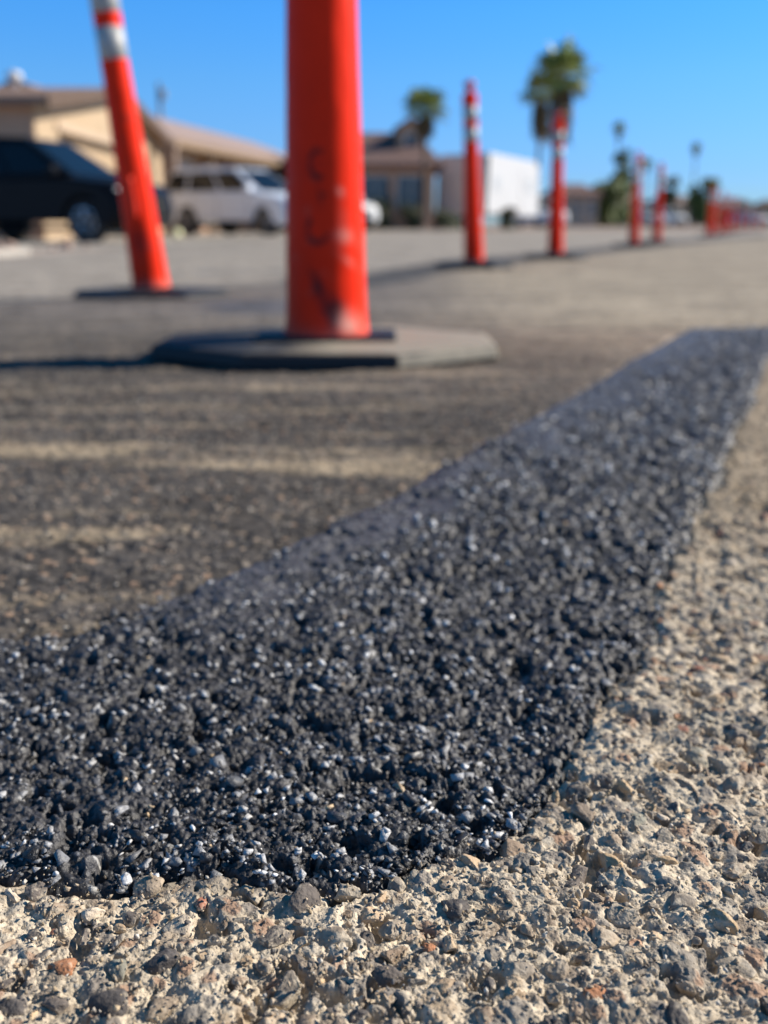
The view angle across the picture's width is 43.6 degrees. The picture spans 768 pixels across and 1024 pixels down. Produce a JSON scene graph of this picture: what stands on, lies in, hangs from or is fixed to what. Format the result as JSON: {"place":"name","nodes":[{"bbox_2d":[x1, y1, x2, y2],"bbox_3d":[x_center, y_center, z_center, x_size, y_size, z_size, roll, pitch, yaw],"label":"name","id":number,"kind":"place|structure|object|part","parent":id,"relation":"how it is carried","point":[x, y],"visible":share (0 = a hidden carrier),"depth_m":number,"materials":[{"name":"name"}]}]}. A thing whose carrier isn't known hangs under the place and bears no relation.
{"place":"outdoors","nodes":[
{"label":"outdoors","id":0,"kind":"place"},
{"bbox_2d":[2,242,15,247],"bbox_3d":[-4.788,-3.395,12.257,0.150,0.113,0.196,11,20,33],"label":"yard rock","id":1,"kind":"object","parent":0,"point":[5,244],"visible":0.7,"depth_m":12.19,"materials":[{"name":"white stone"}]},
{"bbox_2d":[0,233,285,247],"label":"driveway","id":2,"kind":"structure","parent":0,"point":[37,243],"depth_m":16.27,"materials":[{"name":"concrete"}]},
{"bbox_2d":[0,136,173,242],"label":"parked car","id":3,"kind":"object","parent":2,"relation":"on","point":[72,186],"visible":0.73,"depth_m":14.98,"materials":[{"name":"black paint"}]},
{"bbox_2d":[158,143,182,234],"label":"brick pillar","id":4,"kind":"structure","parent":2,"relation":"on","point":[169,158],"depth_m":26.78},
{"bbox_2d":[164,167,285,234],"bbox_3d":[-3.479,-7.674,23.711,4.320,1.610,1.940,10,20,31],"label":"parked car","id":5,"kind":"object","parent":2,"relation":"on","point":[228,200],"visible":0.68,"depth_m":23.11,"materials":[{"name":"silver metal"}]},
{"bbox_2d":[171,229,181,240],"bbox_3d":[-3.338,-4.461,15.478,0.170,0.205,0.170,0,17,0],"label":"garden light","id":6,"kind":"object","parent":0,"point":[176,233],"visible":0.94,"depth_m":15.41,"materials":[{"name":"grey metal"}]},
{"bbox_2d":[0,224,767,1023],"bbox_3d":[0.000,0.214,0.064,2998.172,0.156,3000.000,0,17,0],"label":"ground","id":7,"kind":"structure","parent":0,"point":[606,294],"depth_m":0.52,"materials":[{"name":"grey asphalt"}]},
{"bbox_2d":[0,248,30,256],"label":"kerb","id":8,"kind":"structure","parent":7,"relation":"on","point":[12,251],"depth_m":8.90,"materials":[{"name":"concrete"}]},
{"bbox_2d":[58,238,71,248],"bbox_3d":[-3.901,-3.248,11.711,0.212,0.190,0.164,12,20,34],"label":"yard rock","id":9,"kind":"object","parent":7,"relation":"on","point":[66,243],"visible":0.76,"depth_m":11.65,"materials":[{"name":"beige stone"}]},
{"bbox_2d":[0,70,175,239],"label":"garage house","id":10,"kind":"structure","parent":7,"relation":"on","point":[77,117],"depth_m":20.23,"materials":[{"name":"beige paint"}]},
{"bbox_2d":[58,133,123,237],"bbox_3d":[-6.755,-7.351,21.964,0.110,2.200,5.260,0,17,0],"label":"garage door","id":11,"kind":"structure","parent":10,"relation":"in","point":[104,155],"depth_m":22.34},
{"bbox_2d":[0,80,285,232],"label":"tiled house","id":12,"kind":"structure","parent":7,"relation":"on","point":[199,147],"depth_m":36.40,"materials":[{"name":"beige paint"}]},
{"bbox_2d":[199,228,207,231],"bbox_3d":[-7.026,-11.400,35.633,0.040,2.100,2.600,3,17,10],"label":"garage door","id":13,"kind":"structure","parent":12,"relation":"in","point":[201,229],"depth_m":36.57,"materials":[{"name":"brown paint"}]},
{"bbox_2d":[74,0,228,299],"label":"delineator post","id":14,"kind":"object","parent":7,"relation":"on","point":[149,274],"visible":1,"depth_m":2.45,"materials":[{"name":"plastic"}]},
{"bbox_2d":[157,82,165,117],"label":"utility pole","id":15,"kind":"object","parent":7,"relation":"on","point":[161,94],"visible":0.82,"depth_m":55.79,"materials":[{"name":"wood"}]},
{"bbox_2d":[150,0,497,369],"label":"delineator post","id":16,"kind":"object","parent":7,"relation":"on","point":[326,327],"visible":1,"depth_m":1.07,"materials":[{"name":"plastic"}]},
{"bbox_2d":[284,197,378,230],"bbox_3d":[-1.968,-10.231,32.212,1.970,1.540,4.320,-11,20,-32],"label":"parked car","id":17,"kind":"object","parent":7,"relation":"on","point":[370,214],"visible":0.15,"depth_m":30.87,"materials":[{"name":"white paint"}]},
{"bbox_2d":[0,330,664,633],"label":"asphalt grains","id":18,"kind":"object","parent":7,"relation":"on","point":[50,613],"visible":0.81,"depth_m":0.64,"materials":[{"name":"grey asphalt"}]},
{"bbox_2d":[369,196,394,229],"bbox_3d":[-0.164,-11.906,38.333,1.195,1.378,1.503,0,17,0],"label":"parked car","id":19,"kind":"object","parent":7,"relation":"on","point":[383,209],"visible":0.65,"depth_m":38.21,"materials":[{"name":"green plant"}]},
{"bbox_2d":[0,326,767,906],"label":"asphalt patch","id":20,"kind":"object","parent":7,"relation":"on","point":[92,794],"visible":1,"depth_m":0.34,"materials":[{"name":"black asphalt"}]},
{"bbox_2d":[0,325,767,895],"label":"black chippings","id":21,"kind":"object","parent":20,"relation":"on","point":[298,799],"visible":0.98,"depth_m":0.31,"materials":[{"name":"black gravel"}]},
{"bbox_2d":[0,391,767,1023],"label":"embedded pebbles","id":22,"kind":"object","parent":7,"relation":"in","point":[384,975],"visible":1,"depth_m":0.22,"materials":[{"name":"stone"}]},
{"bbox_2d":[0,418,767,1023],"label":"loose grit","id":23,"kind":"object","parent":7,"relation":"on","point":[358,974],"visible":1,"depth_m":0.21,"materials":[{"name":"gravel"}]},
{"bbox_2d":[398,201,421,229],"bbox_3d":[1.149,-11.801,38.341,1.178,1.173,0.968,0,17,0],"label":"shrub","id":24,"kind":"object","parent":7,"relation":"on","point":[411,216],"visible":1,"depth_m":38.28,"materials":[{"name":"green plant"}]},
{"bbox_2d":[400,85,452,229],"bbox_3d":[1.703,-13.773,37.494,2.236,5.436,2.052,16,23,42],"label":"palm tree","id":25,"kind":"object","parent":7,"relation":"on","point":[424,127],"visible":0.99,"depth_m":37.07,"materials":[{"name":"green plant"}]},
{"bbox_2d":[434,208,460,229],"bbox_3d":[2.496,-12.119,39.819,1.522,0.932,1.463,11,20,33],"label":"shrub","id":26,"kind":"object","parent":7,"relation":"on","point":[441,217],"visible":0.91,"depth_m":39.50,"materials":[{"name":"green plant"}]},
{"bbox_2d":[436,80,512,268],"bbox_3d":[0.481,-1.751,5.010,0.401,0.924,0.401,0,17,0],"label":"delineator post","id":27,"kind":"object","parent":7,"relation":"on","point":[473,248],"visible":1,"depth_m":4.99,"materials":[{"name":"orange plastic"}]},
{"bbox_2d":[436,153,538,228],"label":"travel trailer","id":28,"kind":"object","parent":7,"relation":"on","point":[507,182],"visible":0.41,"depth_m":42.64,"materials":[{"name":"white metal"}]},
{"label":"window","id":29,"kind":"part","parent":28,"relation":"part of","materials":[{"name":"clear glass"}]},
{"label":"door","id":30,"kind":"part","parent":28,"relation":"part of","materials":[{"name":"white metal"}]},
{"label":"window","id":31,"kind":"part","parent":28,"relation":"part of","materials":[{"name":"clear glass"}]},
{"bbox_2d":[499,207,516,229],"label":"shrub","id":32,"kind":"object","parent":7,"relation":"on","point":[507,218],"visible":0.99,"depth_m":40.70,"materials":[{"name":"green plant"}]},
{"bbox_2d":[515,65,553,226],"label":"palm tree","id":33,"kind":"object","parent":7,"relation":"on","point":[540,124],"visible":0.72,"depth_m":78.23,"materials":[{"name":"green plant"}]},
{"bbox_2d":[514,199,567,227],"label":"parked car","id":34,"kind":"object","parent":7,"relation":"on","point":[541,219],"visible":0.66,"depth_m":58.70,"materials":[{"name":"white paint"}]},
{"bbox_2d":[523,111,587,259],"bbox_3d":[1.157,-2.156,6.360,0.415,0.925,0.415,0,17,0],"label":"delineator post","id":35,"kind":"object","parent":7,"relation":"on","point":[555,243],"visible":1,"depth_m":6.34,"materials":[{"name":"orange plastic"}]},
{"bbox_2d":[518,34,603,147],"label":"palm tree","id":36,"kind":"object","parent":7,"relation":"on","point":[566,61],"visible":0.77,"depth_m":71.85,"materials":[{"name":"green plant"}]},
{"bbox_2d":[591,178,629,226],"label":"leafy tree","id":37,"kind":"object","parent":7,"relation":"on","point":[612,192],"visible":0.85,"depth_m":82.63,"materials":[{"name":"green plant"}]},
{"bbox_2d":[613,121,626,169],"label":"palm tree","id":38,"kind":"object","parent":7,"relation":"on","point":[618,126],"visible":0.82,"depth_m":160.11,"materials":[{"name":"green plant"}]},
{"bbox_2d":[603,147,639,224],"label":"leafy tree","id":39,"kind":"object","parent":7,"relation":"on","point":[624,173],"visible":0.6,"depth_m":84.22,"materials":[{"name":"green plant"}]},
{"bbox_2d":[612,151,654,246],"bbox_3d":[2.567,-3.176,9.760,0.401,0.925,0.401,-3,17,-11],"label":"delineator post","id":40,"kind":"object","parent":7,"relation":"on","point":[633,239],"visible":1,"depth_m":9.74,"materials":[{"name":"plastic"}]},
{"bbox_2d":[626,207,665,226],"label":"parked car","id":41,"kind":"object","parent":7,"relation":"on","point":[646,217],"visible":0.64,"depth_m":86.58,"materials":[{"name":"white paint"}]},
{"bbox_2d":[642,157,653,223],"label":"palm tree","id":42,"kind":"object","parent":7,"relation":"on","point":[646,169],"visible":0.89,"depth_m":190.08,"materials":[{"name":"green plant"}]},
{"bbox_2d":[639,163,673,243],"bbox_3d":[3.315,-3.716,11.560,0.401,0.925,0.401,-5,17,-16],"label":"delineator post","id":43,"kind":"object","parent":7,"relation":"on","point":[656,234],"visible":0.99,"depth_m":11.53,"materials":[{"name":"plastic"}]},
{"bbox_2d":[652,208,687,225],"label":"parked car","id":44,"kind":"object","parent":7,"relation":"on","point":[673,215],"visible":0.58,"depth_m":93.37,"materials":[{"name":"white paint"}]},
{"bbox_2d":[662,175,682,213],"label":"leafy tree","id":45,"kind":"object","parent":7,"relation":"on","point":[671,195],"visible":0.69,"depth_m":108.46,"materials":[{"name":"green plant"}]},
{"bbox_2d":[690,141,701,183],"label":"palm tree","id":46,"kind":"object","parent":7,"relation":"on","point":[696,145],"visible":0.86,"depth_m":215.03,"materials":[{"name":"green plant"}]},
{"bbox_2d":[683,176,720,225],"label":"leafy tree","id":47,"kind":"object","parent":7,"relation":"on","point":[696,199],"visible":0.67,"depth_m":96.59,"materials":[{"name":"green plant"}]},
{"bbox_2d":[697,185,718,235],"bbox_3d":[6.207,-5.726,18.260,0.401,0.925,0.401,-7,18,-22],"label":"delineator post","id":48,"kind":"object","parent":7,"relation":"on","point":[709,219],"visible":1,"depth_m":18.24,"materials":[{"name":"plastic"}]},
{"bbox_2d":[711,188,722,234],"bbox_3d":[6.772,-6.146,19.660,0.401,0.925,0.401,-9,19,-27],"label":"delineator post","id":49,"kind":"object","parent":7,"relation":"on","point":[713,229],"visible":0.77,"depth_m":19.63,"materials":[{"name":"orange plastic"}]},
{"bbox_2d":[715,191,729,233],"bbox_3d":[7.630,-6.747,21.660,0.401,0.925,0.401,-11,20,-33],"label":"delineator post","id":50,"kind":"object","parent":7,"relation":"on","point":[720,227],"visible":0.98,"depth_m":21.64,"materials":[{"name":"orange plastic"}]},
{"bbox_2d":[717,195,734,232],"bbox_3d":[8.758,-7.587,24.460,0.414,0.925,0.414,0,17,0],"label":"delineator post","id":51,"kind":"object","parent":7,"relation":"on","point":[726,227],"visible":0.98,"depth_m":24.44,"materials":[{"name":"plastic"}]},
{"bbox_2d":[728,198,739,231],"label":"delineator post","id":52,"kind":"object","parent":7,"relation":"on","point":[733,217],"visible":1,"depth_m":26.83,"materials":[{"name":"orange plastic"}]},
{"bbox_2d":[716,199,760,225],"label":"shrub","id":53,"kind":"object","parent":7,"relation":"on","point":[746,205],"visible":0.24,"depth_m":118.17,"materials":[{"name":"green plant"}]},
{"bbox_2d":[734,202,746,230],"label":"delineator post","id":54,"kind":"object","parent":7,"relation":"on","point":[740,221],"visible":1,"depth_m":31.83,"materials":[{"name":"plastic"}]},
{"bbox_2d":[729,210,767,226],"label":"parked car","id":55,"kind":"object","parent":7,"relation":"on","point":[755,215],"visible":0.63,"depth_m":89.09,"materials":[{"name":"white paint"}]},
{"bbox_2d":[743,205,754,229],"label":"delineator post","id":56,"kind":"object","parent":7,"relation":"on","point":[749,223],"visible":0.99,"depth_m":36.84,"materials":[{"name":"orange plastic"}]},
{"bbox_2d":[755,208,762,228],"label":"delineator post","id":57,"kind":"object","parent":7,"relation":"on","point":[759,225],"visible":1,"depth_m":42.86,"materials":[{"name":"orange plastic"}]},
{"bbox_2d":[756,203,767,225],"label":"shrub","id":58,"kind":"object","parent":7,"relation":"on","point":[765,209],"visible":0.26,"depth_m":119.30,"materials":[{"name":"green plant"}]},
{"bbox_2d":[0,0,767,223],"label":"sky","id":59,"kind":"structure","parent":0,"point":[679,74],"materials":[{"name":"blue"}]},
{"bbox_2d":[361,116,443,229],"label":"two storey house","id":60,"kind":"structure","parent":0,"point":[392,168],"depth_m":38.94,"materials":[{"name":"brown paint"}]},
{"bbox_2d":[362,175,389,207],"bbox_3d":[-0.350,-12.982,38.905,1.190,1.290,0.110,0,17,0],"label":"window","id":61,"kind":"structure","parent":60,"relation":"in","point":[373,186],"depth_m":38.84,"materials":[{"name":"grey"}]},
{"bbox_2d":[388,179,394,229],"bbox_3d":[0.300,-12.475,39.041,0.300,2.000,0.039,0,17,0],"label":"door","id":62,"kind":"structure","parent":60,"relation":"in","point":[391,214],"depth_m":38.97,"materials":[{"name":"brown paint"}]},
{"bbox_2d":[396,175,421,207],"bbox_3d":[1.100,-12.982,38.905,1.190,1.290,0.110,0,17,0],"label":"window","id":63,"kind":"structure","parent":60,"relation":"in","point":[408,187],"depth_m":38.88,"materials":[{"name":"grey glass"}]},
{"bbox_2d":[404,134,418,145],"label":"window","id":64,"kind":"structure","parent":60,"relation":"in","point":[409,139],"depth_m":40.20,"materials":[{"name":"grey glass"}]},
{"bbox_2d":[539,184,604,226],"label":"house","id":65,"kind":"structure","parent":0,"point":[580,204],"depth_m":77.66,"materials":[{"name":"beige paint"}]},
{"bbox_2d":[563,201,567,211],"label":"window","id":66,"kind":"structure","parent":65,"relation":"in","point":[564,202],"depth_m":77.50,"materials":[{"name":"grey glass"}]},
{"bbox_2d":[573,201,580,216],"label":"window","id":67,"kind":"structure","parent":65,"relation":"in","point":[577,204],"depth_m":77.58,"materials":[{"name":"grey glass"}]},
{"bbox_2d":[587,201,594,216],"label":"window","id":68,"kind":"structure","parent":65,"relation":"in","point":[590,204],"depth_m":77.58,"materials":[{"name":"grey glass"}]},
{"bbox_2d":[601,194,646,225],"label":"house","id":69,"kind":"structure","parent":0,"point":[629,198],"depth_m":99.37,"materials":[{"name":"beige paint"}]},
{"bbox_2d":[642,195,695,225],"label":"house","id":70,"kind":"structure","parent":0,"point":[652,202],"depth_m":111.94,"materials":[{"name":"beige paint"}]},
{"bbox_2d":[696,198,754,224],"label":"house","id":71,"kind":"structure","parent":0,"point":[738,201],"depth_m":150.62,"materials":[{"name":"brown paint"}]},
{"bbox_2d":[755,200,767,210],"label":"house","id":72,"kind":"structure","parent":0,"point":[763,202],"depth_m":161.25,"materials":[{"name":"beige paint"}]}
]}

